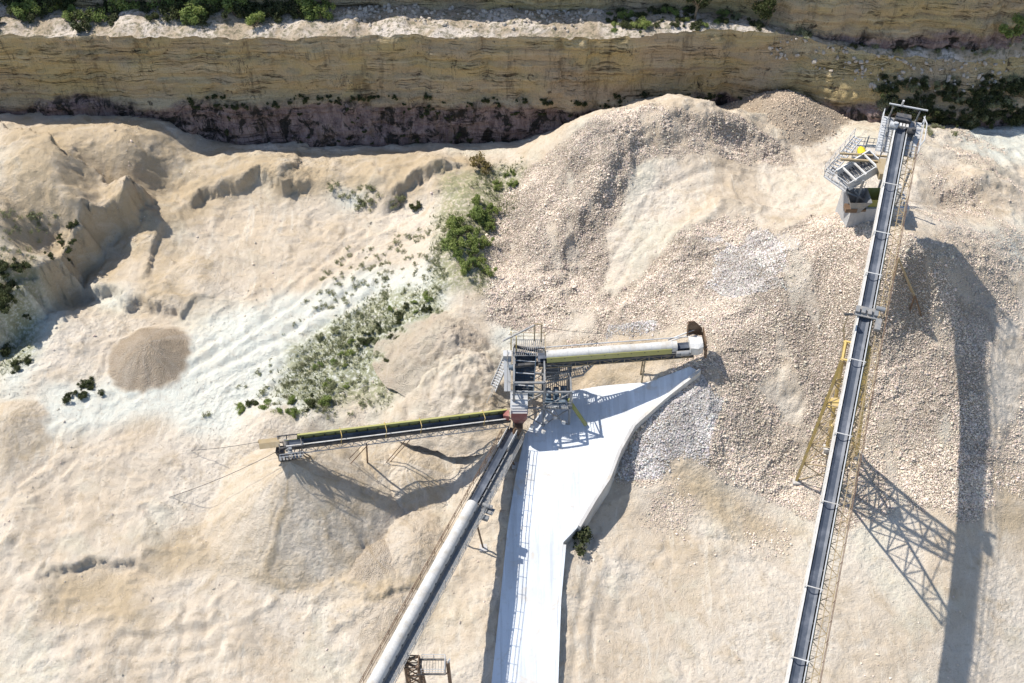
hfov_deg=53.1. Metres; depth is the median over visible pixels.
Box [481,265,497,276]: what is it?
bush
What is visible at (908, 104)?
cliff shrub
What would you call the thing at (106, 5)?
terrace bush
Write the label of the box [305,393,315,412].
bush
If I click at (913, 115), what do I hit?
cliff shrub
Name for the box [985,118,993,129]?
cliff shrub
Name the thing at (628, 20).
terrace bush
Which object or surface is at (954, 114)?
cliff shrub
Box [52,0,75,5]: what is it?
terrace bush
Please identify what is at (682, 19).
terrace bush
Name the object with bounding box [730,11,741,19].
terrace bush
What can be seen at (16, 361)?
bush
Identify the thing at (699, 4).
tree
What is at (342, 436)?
stacker conveyor
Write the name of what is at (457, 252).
bush
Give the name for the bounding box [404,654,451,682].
ladder tower
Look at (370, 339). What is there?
bush
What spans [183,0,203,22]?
terrace bush
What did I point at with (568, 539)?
ramp edge
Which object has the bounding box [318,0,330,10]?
terrace bush
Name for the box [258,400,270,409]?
bush
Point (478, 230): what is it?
bush
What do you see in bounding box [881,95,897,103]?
cliff shrub
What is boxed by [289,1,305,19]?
terrace bush
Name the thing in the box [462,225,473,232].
bush
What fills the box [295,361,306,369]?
grass tuft
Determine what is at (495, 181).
bush
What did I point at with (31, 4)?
terrace bush
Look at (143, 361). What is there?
gravel heap
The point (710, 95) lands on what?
ledge shrub
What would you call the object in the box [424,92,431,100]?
ledge shrub
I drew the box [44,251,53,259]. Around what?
bush
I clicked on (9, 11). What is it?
terrace bush
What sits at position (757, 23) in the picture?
terrace bush
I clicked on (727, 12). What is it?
terrace bush
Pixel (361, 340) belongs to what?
bush
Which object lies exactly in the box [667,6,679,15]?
terrace bush
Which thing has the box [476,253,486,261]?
bush
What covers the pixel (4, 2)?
terrace bush
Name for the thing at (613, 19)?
terrace bush
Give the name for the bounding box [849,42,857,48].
terrace bush
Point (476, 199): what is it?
bush
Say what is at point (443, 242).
bush
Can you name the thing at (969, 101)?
cliff shrub
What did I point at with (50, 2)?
terrace bush
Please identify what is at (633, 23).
terrace bush
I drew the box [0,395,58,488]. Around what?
spoil heap
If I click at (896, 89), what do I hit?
cliff shrub
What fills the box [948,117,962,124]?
cliff shrub
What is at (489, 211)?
bush
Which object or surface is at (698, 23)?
terrace bush
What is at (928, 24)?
cliff
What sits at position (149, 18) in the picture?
terrace bush
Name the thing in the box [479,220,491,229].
bush
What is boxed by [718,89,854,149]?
gravel heap
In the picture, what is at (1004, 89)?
cliff shrub
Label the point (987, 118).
cliff shrub
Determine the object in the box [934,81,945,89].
cliff shrub
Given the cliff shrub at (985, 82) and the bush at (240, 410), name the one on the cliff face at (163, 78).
the cliff shrub at (985, 82)
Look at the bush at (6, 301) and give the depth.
117.60 m
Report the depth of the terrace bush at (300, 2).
131.26 m
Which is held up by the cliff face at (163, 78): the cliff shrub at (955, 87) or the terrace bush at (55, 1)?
the cliff shrub at (955, 87)
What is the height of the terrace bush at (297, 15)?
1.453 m
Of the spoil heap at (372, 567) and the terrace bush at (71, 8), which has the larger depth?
the terrace bush at (71, 8)
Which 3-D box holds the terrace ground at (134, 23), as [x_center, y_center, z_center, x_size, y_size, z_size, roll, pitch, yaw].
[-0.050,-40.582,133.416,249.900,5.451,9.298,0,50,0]
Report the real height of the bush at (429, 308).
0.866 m
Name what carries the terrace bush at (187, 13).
on the terrace ground at (134, 23)
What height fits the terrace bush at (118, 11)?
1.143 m
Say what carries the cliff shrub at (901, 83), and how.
on the cliff face at (163, 78)
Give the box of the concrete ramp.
[492,367,696,682]
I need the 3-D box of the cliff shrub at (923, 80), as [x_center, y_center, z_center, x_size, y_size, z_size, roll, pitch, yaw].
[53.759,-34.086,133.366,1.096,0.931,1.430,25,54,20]
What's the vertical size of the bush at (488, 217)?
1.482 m
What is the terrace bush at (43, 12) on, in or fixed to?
on the terrace ground at (134, 23)
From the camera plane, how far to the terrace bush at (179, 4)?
130.78 m
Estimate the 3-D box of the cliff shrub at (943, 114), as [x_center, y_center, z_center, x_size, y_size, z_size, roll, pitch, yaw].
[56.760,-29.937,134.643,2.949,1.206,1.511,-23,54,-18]
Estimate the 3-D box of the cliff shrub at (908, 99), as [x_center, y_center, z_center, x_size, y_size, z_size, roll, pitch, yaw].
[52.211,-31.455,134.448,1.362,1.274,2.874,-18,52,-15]
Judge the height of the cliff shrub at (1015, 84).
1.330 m
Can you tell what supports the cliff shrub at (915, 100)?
on the cliff face at (163, 78)
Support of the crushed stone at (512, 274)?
on the ground at (108, 284)
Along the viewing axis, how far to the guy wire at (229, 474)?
105.42 m
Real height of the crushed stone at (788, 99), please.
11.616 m
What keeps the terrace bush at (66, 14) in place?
on the terrace ground at (134, 23)
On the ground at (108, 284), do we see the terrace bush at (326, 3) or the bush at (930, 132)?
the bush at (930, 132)
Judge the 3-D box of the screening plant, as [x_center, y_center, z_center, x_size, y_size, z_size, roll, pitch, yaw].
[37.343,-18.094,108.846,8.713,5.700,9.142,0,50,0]
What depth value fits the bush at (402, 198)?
132.72 m
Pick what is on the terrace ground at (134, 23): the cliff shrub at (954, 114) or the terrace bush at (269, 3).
the terrace bush at (269, 3)
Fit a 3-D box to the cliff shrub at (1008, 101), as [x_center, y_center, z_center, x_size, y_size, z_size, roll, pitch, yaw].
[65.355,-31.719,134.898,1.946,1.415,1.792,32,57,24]
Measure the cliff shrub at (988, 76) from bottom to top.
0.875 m
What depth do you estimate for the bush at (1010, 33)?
130.49 m
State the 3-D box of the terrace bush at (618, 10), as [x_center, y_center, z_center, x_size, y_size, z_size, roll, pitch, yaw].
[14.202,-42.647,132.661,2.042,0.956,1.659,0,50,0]
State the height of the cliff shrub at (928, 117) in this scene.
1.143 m
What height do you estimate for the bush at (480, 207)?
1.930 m
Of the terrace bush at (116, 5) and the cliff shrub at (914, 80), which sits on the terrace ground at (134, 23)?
the terrace bush at (116, 5)
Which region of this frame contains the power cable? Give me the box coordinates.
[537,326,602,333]
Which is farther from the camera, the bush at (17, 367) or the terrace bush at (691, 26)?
the terrace bush at (691, 26)
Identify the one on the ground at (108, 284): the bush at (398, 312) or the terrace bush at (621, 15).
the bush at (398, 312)
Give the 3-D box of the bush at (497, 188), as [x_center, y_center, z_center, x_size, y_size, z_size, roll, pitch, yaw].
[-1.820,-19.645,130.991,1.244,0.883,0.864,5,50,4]
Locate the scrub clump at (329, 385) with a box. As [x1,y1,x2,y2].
[323,384,332,391]
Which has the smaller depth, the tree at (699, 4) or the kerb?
the kerb
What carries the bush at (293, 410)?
on the ground at (108, 284)
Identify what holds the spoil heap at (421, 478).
on the ground at (108, 284)
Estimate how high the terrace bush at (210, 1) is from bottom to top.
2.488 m
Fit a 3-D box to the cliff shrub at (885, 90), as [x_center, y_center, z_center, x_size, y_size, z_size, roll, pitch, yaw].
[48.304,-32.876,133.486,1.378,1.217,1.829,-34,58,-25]
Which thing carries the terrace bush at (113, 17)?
on the terrace ground at (134, 23)
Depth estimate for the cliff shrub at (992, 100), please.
134.52 m
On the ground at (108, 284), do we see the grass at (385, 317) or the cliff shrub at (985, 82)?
the grass at (385, 317)
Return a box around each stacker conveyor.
[258,409,510,463]
[538,321,707,382]
[784,100,927,682]
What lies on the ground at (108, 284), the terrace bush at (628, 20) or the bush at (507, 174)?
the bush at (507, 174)
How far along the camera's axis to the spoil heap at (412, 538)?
105.33 m
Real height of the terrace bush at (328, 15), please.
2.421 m
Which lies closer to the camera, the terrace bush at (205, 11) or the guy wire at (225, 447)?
the guy wire at (225, 447)
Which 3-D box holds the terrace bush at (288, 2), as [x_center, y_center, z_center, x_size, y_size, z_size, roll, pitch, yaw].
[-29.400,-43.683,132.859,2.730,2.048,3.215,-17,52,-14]
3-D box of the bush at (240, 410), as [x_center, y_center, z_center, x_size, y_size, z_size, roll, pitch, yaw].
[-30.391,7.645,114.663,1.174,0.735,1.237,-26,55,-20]
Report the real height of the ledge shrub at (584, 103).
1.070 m
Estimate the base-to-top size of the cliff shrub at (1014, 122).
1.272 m
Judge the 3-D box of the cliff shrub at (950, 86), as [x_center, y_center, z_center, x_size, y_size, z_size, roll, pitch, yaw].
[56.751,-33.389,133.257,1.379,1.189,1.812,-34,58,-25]
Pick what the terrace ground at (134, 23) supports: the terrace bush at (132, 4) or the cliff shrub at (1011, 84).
the terrace bush at (132, 4)
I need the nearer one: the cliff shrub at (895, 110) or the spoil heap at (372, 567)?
the spoil heap at (372, 567)
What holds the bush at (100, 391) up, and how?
on the ground at (108, 284)
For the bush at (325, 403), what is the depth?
114.56 m
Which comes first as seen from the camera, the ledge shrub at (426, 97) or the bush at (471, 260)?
the bush at (471, 260)
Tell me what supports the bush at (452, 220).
on the ground at (108, 284)
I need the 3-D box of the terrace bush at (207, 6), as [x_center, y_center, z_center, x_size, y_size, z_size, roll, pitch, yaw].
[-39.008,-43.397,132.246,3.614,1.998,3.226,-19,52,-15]
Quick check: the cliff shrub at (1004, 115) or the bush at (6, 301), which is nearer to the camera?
the bush at (6, 301)
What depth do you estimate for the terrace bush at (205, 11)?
131.49 m
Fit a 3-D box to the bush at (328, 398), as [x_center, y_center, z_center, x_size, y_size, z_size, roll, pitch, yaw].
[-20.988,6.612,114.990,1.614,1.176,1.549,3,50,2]
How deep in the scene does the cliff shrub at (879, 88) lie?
133.28 m
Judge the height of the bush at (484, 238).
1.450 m
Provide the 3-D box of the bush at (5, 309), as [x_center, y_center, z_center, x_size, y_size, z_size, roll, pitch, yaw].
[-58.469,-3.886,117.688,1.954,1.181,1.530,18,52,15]
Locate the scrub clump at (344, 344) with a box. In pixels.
[339,339,346,347]
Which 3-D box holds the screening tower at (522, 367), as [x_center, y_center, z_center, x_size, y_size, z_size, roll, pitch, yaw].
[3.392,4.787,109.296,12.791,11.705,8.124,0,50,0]
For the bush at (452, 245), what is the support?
on the ground at (108, 284)
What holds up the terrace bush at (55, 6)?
on the terrace ground at (134, 23)
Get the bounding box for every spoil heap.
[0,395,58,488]
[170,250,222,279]
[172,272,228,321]
[220,395,303,470]
[334,589,438,675]
[337,538,395,601]
[359,440,390,487]
[384,509,451,599]
[387,443,454,513]
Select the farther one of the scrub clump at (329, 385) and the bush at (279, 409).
the scrub clump at (329, 385)
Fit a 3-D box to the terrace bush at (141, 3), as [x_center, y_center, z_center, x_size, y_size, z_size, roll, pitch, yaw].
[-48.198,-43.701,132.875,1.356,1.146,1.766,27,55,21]
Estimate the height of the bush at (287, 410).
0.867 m
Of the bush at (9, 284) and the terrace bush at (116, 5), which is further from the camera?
the terrace bush at (116, 5)
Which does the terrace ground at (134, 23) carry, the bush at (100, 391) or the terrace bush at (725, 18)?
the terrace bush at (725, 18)
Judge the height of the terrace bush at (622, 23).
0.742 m
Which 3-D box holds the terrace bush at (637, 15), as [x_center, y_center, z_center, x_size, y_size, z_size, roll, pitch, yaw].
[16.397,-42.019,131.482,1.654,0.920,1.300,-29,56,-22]
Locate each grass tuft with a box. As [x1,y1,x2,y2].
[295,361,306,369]
[357,397,364,410]
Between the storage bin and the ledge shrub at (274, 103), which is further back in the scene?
the ledge shrub at (274, 103)
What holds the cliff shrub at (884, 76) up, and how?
on the cliff face at (163, 78)
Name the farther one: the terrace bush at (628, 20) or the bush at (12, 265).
the terrace bush at (628, 20)
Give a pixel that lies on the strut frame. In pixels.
(908, 281)
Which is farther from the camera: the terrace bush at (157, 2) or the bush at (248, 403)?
the terrace bush at (157, 2)
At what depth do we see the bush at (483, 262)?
121.78 m
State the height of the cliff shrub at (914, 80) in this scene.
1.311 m
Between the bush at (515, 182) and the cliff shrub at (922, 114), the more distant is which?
the cliff shrub at (922, 114)
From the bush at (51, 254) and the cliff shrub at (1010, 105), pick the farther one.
the cliff shrub at (1010, 105)
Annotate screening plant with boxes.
[824,128,910,212]
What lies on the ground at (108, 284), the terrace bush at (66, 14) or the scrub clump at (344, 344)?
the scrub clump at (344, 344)
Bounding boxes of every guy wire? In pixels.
[171,449,280,496]
[191,437,276,450]
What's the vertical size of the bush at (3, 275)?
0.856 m
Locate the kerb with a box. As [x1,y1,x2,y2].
[555,544,565,682]
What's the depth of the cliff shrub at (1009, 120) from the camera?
135.98 m
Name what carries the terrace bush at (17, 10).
on the terrace ground at (134, 23)
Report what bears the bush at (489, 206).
on the ground at (108, 284)
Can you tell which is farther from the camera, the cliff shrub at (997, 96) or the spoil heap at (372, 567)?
the cliff shrub at (997, 96)
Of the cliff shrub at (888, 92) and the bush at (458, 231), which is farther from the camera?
the cliff shrub at (888, 92)
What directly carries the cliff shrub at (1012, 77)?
on the cliff face at (163, 78)
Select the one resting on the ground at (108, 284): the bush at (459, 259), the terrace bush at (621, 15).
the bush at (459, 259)
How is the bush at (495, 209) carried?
on the ground at (108, 284)
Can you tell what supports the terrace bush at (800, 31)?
on the terrace ground at (134, 23)
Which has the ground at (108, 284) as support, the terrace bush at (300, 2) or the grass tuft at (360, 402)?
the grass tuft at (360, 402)
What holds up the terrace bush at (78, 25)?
on the terrace ground at (134, 23)
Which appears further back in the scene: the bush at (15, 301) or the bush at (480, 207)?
the bush at (480, 207)
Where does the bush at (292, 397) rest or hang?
on the ground at (108, 284)
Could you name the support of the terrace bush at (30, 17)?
on the terrace ground at (134, 23)
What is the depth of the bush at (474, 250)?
122.95 m
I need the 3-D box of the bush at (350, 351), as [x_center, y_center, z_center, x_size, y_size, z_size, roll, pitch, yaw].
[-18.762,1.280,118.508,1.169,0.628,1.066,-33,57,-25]
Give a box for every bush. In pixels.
[0,256,16,269]
[0,270,9,280]
[0,285,19,293]
[0,291,12,303]
[0,293,17,303]
[0,296,11,305]
[0,341,13,356]
[1,0,11,5]
[1,277,16,288]
[1,304,9,313]
[6,0,23,15]
[10,1,27,20]
[10,262,20,272]
[10,356,19,367]
[10,359,21,373]
[12,262,23,271]
[15,260,30,272]
[16,10,34,22]
[22,354,31,364]
[23,0,40,15]
[32,0,54,17]
[35,0,68,12]
[40,2,59,12]
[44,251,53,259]
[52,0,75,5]
[56,0,76,10]
[61,10,73,21]
[61,392,71,403]
[62,245,71,253]
[67,4,76,12]
[68,219,79,227]
[69,10,91,32]
[75,6,96,21]
[76,379,88,388]
[77,391,87,399]
[85,376,94,389]
[89,6,108,22]
[93,1,113,14]
[97,389,103,395]
[107,0,130,12]
[107,9,117,25]
[109,9,120,14]
[128,0,139,10]
[134,0,146,6]
[139,3,151,13]
[144,11,159,21]
[146,0,170,12]
[158,1,178,14]
[161,3,186,22]
[168,0,193,13]
[178,6,206,25]
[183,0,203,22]
[183,5,207,28]
[188,0,216,6]
[191,2,210,18]
[198,1,220,14]
[220,0,247,13]
[220,1,254,18]
[231,1,247,14]
[235,407,244,414]
[237,402,244,408]
[242,9,253,19]
[245,0,267,8]
[245,11,264,26]
[245,399,258,406]
[254,0,274,9]
[255,6,288,17]
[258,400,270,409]
[263,0,282,23]
[270,407,282,414]
[276,0,293,6]
[277,1,298,15]
[285,408,292,414]
[288,394,295,404]
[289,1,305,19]
[290,9,303,18]
[290,406,301,417]
[294,0,315,12]
[297,2,320,20]
[303,0,318,13]
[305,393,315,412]
[315,3,335,19]
[317,394,331,404]
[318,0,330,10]
[321,397,330,405]
[346,349,354,355]
[355,331,365,348]
[364,336,373,343]
[394,310,402,319]
[398,193,405,202]
[409,200,421,211]
[423,303,431,313]
[424,296,432,301]
[439,236,458,250]
[445,214,457,229]
[446,229,456,238]
[449,216,464,228]
[449,227,465,237]
[449,237,466,252]
[452,248,462,257]
[456,236,469,247]
[456,257,464,264]
[460,261,472,275]
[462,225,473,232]
[465,241,479,257]
[466,209,477,220]
[466,232,476,242]
[466,257,476,265]
[467,231,480,247]
[469,151,491,175]
[469,204,484,219]
[471,193,480,204]
[474,206,485,223]
[474,227,480,236]
[474,261,484,268]
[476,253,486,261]
[479,214,495,224]
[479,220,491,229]
[479,238,485,248]
[480,235,494,245]
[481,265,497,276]
[484,201,492,210]
[484,209,492,217]
[489,223,495,229]
[492,178,502,184]
[492,206,502,214]
[493,184,501,190]
[503,170,511,177]
[506,181,515,186]
[510,178,517,187]
[573,526,593,556]
[605,15,617,22]
[615,8,627,14]
[617,11,628,18]
[619,20,627,27]
[622,18,632,23]
[624,9,634,16]
[630,20,640,27]
[634,11,646,17]
[635,13,648,19]
[638,16,650,26]
[640,20,652,29]
[647,6,659,13]
[661,3,673,8]
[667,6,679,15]
[669,20,679,27]
[675,15,685,21]
[682,22,695,29]
[688,5,694,13]
[691,15,702,30]
[717,13,727,22]
[718,8,729,16]
[719,17,728,23]
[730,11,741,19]
[747,17,762,30]
[793,26,808,38]
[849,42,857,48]
[894,46,903,55]
[924,129,933,136]
[982,48,996,56]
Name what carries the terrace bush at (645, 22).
on the terrace ground at (134, 23)
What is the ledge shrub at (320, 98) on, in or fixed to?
on the cliff face at (163, 78)
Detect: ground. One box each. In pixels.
[0,2,1023,62]
[0,94,1023,682]
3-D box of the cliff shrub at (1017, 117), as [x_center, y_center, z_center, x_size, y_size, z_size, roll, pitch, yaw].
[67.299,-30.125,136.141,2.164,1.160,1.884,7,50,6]
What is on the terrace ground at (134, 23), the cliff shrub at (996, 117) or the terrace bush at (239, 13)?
the terrace bush at (239, 13)
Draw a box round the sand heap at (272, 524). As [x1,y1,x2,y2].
[100,442,404,637]
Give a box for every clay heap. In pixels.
[372,307,501,396]
[385,344,540,456]
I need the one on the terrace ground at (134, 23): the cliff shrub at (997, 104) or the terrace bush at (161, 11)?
the terrace bush at (161, 11)
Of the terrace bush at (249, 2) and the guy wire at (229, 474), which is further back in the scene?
the terrace bush at (249, 2)
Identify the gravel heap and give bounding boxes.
[104,324,195,398]
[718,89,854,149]
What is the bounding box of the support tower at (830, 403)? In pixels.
[792,313,870,484]
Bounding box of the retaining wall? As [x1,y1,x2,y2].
[577,368,700,532]
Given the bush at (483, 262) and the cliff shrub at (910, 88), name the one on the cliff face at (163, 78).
the cliff shrub at (910, 88)
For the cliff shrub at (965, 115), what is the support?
on the cliff face at (163, 78)
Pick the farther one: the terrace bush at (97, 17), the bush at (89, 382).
the terrace bush at (97, 17)
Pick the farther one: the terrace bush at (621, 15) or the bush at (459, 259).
the terrace bush at (621, 15)
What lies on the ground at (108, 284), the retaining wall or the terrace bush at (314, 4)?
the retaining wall
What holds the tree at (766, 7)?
on the terrace ground at (134, 23)
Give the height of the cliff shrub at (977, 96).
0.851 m
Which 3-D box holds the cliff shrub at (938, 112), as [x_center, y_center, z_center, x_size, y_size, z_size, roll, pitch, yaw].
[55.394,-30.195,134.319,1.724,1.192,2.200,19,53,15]
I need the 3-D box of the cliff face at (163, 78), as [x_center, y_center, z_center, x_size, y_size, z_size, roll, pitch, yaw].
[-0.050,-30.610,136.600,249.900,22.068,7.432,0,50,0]
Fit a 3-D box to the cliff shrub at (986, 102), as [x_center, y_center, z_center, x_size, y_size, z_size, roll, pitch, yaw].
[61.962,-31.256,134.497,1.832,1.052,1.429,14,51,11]
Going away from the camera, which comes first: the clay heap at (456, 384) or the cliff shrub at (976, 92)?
the clay heap at (456, 384)
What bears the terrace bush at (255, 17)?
on the terrace ground at (134, 23)
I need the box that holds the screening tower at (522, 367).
[486,323,593,435]
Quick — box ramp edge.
[560,527,577,572]
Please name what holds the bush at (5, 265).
on the ground at (108, 284)
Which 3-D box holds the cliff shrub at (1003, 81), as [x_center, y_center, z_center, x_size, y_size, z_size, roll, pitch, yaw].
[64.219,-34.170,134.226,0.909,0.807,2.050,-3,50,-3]
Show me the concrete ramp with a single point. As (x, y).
(562, 472)
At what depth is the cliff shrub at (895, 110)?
134.58 m
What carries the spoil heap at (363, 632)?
on the ground at (108, 284)
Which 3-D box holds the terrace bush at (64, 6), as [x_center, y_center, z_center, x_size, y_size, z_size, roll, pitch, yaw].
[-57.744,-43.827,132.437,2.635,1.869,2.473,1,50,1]
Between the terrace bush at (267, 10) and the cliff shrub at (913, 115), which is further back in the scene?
the cliff shrub at (913, 115)
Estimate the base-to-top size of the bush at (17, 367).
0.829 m
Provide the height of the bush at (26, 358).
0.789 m
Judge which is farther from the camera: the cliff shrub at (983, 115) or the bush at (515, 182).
the cliff shrub at (983, 115)
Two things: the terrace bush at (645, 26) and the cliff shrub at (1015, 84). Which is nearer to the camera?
the terrace bush at (645, 26)
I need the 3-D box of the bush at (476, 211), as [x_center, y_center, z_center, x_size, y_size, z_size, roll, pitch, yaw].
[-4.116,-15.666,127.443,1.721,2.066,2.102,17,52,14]
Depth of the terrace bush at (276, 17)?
131.39 m
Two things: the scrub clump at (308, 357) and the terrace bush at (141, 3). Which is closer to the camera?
the scrub clump at (308, 357)
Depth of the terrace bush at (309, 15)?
130.88 m
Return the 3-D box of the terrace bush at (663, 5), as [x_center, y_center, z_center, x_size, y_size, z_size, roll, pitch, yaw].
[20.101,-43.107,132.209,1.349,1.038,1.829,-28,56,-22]
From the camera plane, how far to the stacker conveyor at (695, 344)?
107.52 m
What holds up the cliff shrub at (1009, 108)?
on the cliff face at (163, 78)
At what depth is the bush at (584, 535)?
105.22 m
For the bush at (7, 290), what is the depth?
117.89 m
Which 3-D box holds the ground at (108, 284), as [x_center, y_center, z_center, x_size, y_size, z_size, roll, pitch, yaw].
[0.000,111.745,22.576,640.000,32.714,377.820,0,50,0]
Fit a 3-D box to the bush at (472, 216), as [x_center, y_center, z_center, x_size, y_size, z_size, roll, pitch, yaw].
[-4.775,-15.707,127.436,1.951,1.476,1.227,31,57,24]
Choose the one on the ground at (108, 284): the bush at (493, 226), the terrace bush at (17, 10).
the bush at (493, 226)
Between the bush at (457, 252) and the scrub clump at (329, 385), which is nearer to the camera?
the scrub clump at (329, 385)
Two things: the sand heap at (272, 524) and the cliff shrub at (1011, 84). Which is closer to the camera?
the sand heap at (272, 524)
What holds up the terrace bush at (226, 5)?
on the terrace ground at (134, 23)
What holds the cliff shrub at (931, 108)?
on the cliff face at (163, 78)
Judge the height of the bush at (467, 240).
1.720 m
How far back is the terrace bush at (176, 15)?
130.55 m
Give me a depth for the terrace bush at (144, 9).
131.93 m
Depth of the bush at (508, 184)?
130.88 m
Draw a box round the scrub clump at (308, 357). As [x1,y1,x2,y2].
[304,355,311,363]
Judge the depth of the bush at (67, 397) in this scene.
115.23 m
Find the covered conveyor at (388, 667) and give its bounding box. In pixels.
[359,426,523,682]
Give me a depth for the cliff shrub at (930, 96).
133.83 m
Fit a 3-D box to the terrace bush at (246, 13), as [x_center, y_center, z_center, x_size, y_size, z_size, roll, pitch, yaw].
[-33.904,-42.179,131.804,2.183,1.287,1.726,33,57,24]
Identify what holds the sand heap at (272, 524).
on the ground at (108, 284)
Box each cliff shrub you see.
[872,85,884,93]
[877,100,896,110]
[880,84,889,92]
[880,84,894,97]
[881,74,896,80]
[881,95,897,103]
[882,109,893,115]
[886,95,898,101]
[889,105,904,112]
[892,82,900,93]
[894,80,906,87]
[897,100,913,109]
[903,83,921,92]
[904,77,924,84]
[905,97,917,107]
[910,94,919,103]
[911,112,923,119]
[916,111,928,117]
[918,105,938,112]
[919,83,937,91]
[920,75,928,83]
[920,93,936,100]
[922,99,932,108]
[926,112,934,120]
[929,108,940,116]
[933,109,947,118]
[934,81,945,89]
[936,90,946,95]
[941,80,952,90]
[941,116,955,124]
[945,85,957,91]
[945,91,958,98]
[946,110,956,117]
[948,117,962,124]
[953,96,964,102]
[960,108,970,117]
[964,97,978,107]
[965,100,978,111]
[968,119,977,129]
[971,88,982,95]
[972,90,983,99]
[972,110,986,119]
[975,110,988,121]
[979,80,997,90]
[979,98,990,108]
[982,73,994,80]
[984,91,996,103]
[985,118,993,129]
[989,102,1002,108]
[990,90,1000,98]
[993,90,1005,98]
[993,114,1002,120]
[995,100,1014,111]
[999,78,1005,85]
[999,83,1010,91]
[999,110,1006,119]
[1000,100,1012,108]
[1003,95,1015,104]
[1003,116,1014,124]
[1007,80,1018,88]
[1008,86,1023,96]
[1008,117,1018,126]
[1009,74,1020,83]
[1009,80,1023,89]
[1012,112,1023,120]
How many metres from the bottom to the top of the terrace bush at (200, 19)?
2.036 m
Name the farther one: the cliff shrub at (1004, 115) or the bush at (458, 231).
the cliff shrub at (1004, 115)
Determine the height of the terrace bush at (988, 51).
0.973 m
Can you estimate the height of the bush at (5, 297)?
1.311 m
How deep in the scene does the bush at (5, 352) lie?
118.99 m
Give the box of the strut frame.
[893,257,921,316]
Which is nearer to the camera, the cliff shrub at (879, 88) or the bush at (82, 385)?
the bush at (82, 385)
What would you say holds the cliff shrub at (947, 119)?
on the cliff face at (163, 78)
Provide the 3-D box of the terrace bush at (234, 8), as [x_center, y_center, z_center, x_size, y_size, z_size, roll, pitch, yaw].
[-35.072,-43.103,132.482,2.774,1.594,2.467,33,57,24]
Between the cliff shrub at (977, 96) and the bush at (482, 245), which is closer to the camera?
the bush at (482, 245)
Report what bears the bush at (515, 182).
on the ground at (108, 284)
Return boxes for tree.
[686,0,711,19]
[751,0,778,25]
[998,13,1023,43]
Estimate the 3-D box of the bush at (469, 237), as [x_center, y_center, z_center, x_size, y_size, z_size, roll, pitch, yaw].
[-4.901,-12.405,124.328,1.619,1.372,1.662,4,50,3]
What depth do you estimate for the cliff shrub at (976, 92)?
133.70 m
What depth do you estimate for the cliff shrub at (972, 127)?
134.99 m
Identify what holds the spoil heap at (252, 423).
on the ground at (108, 284)
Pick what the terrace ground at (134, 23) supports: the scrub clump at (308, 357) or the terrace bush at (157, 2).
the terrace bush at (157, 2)
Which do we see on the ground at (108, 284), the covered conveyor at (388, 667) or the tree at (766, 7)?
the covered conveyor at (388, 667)
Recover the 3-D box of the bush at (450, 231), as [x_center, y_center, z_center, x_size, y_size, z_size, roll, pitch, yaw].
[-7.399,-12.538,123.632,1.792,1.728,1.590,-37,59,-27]
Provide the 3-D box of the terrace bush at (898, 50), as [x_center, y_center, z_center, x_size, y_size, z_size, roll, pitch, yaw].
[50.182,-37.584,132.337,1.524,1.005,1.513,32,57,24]
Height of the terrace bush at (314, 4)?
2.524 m
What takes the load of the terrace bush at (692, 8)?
on the terrace ground at (134, 23)
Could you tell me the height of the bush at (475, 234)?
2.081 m
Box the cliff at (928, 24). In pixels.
[0,0,1023,49]
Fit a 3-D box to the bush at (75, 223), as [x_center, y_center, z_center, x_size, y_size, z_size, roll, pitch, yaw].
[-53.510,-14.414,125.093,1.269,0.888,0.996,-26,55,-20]
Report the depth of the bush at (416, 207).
131.54 m
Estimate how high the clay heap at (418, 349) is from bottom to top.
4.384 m
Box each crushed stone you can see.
[0,96,1023,680]
[707,89,852,182]
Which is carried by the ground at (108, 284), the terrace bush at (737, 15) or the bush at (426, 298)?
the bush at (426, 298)
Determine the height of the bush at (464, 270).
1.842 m
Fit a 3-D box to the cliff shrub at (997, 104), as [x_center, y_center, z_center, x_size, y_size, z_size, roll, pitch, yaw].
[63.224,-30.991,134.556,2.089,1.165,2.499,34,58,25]
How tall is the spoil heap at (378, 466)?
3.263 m
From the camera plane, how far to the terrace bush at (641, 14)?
131.11 m
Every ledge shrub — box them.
[266,100,279,108]
[316,95,323,100]
[351,94,365,100]
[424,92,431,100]
[577,101,587,106]
[704,92,716,99]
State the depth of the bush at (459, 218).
125.28 m
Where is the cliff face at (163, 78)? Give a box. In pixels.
[0,28,1023,146]
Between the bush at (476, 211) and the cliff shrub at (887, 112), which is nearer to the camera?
the bush at (476, 211)
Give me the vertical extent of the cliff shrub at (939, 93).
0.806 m
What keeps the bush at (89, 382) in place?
on the ground at (108, 284)
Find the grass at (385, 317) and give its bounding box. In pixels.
[0,156,526,418]
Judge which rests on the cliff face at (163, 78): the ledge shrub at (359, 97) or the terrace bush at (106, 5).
the ledge shrub at (359, 97)
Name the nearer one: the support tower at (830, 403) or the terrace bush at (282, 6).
the support tower at (830, 403)
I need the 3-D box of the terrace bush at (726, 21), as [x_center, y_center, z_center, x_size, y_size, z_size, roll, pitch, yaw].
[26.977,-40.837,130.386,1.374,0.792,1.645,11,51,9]
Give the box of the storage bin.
[835,184,909,227]
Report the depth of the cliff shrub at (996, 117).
135.80 m
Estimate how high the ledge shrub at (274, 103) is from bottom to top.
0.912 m
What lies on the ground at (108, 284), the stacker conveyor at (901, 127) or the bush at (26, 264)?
the bush at (26, 264)

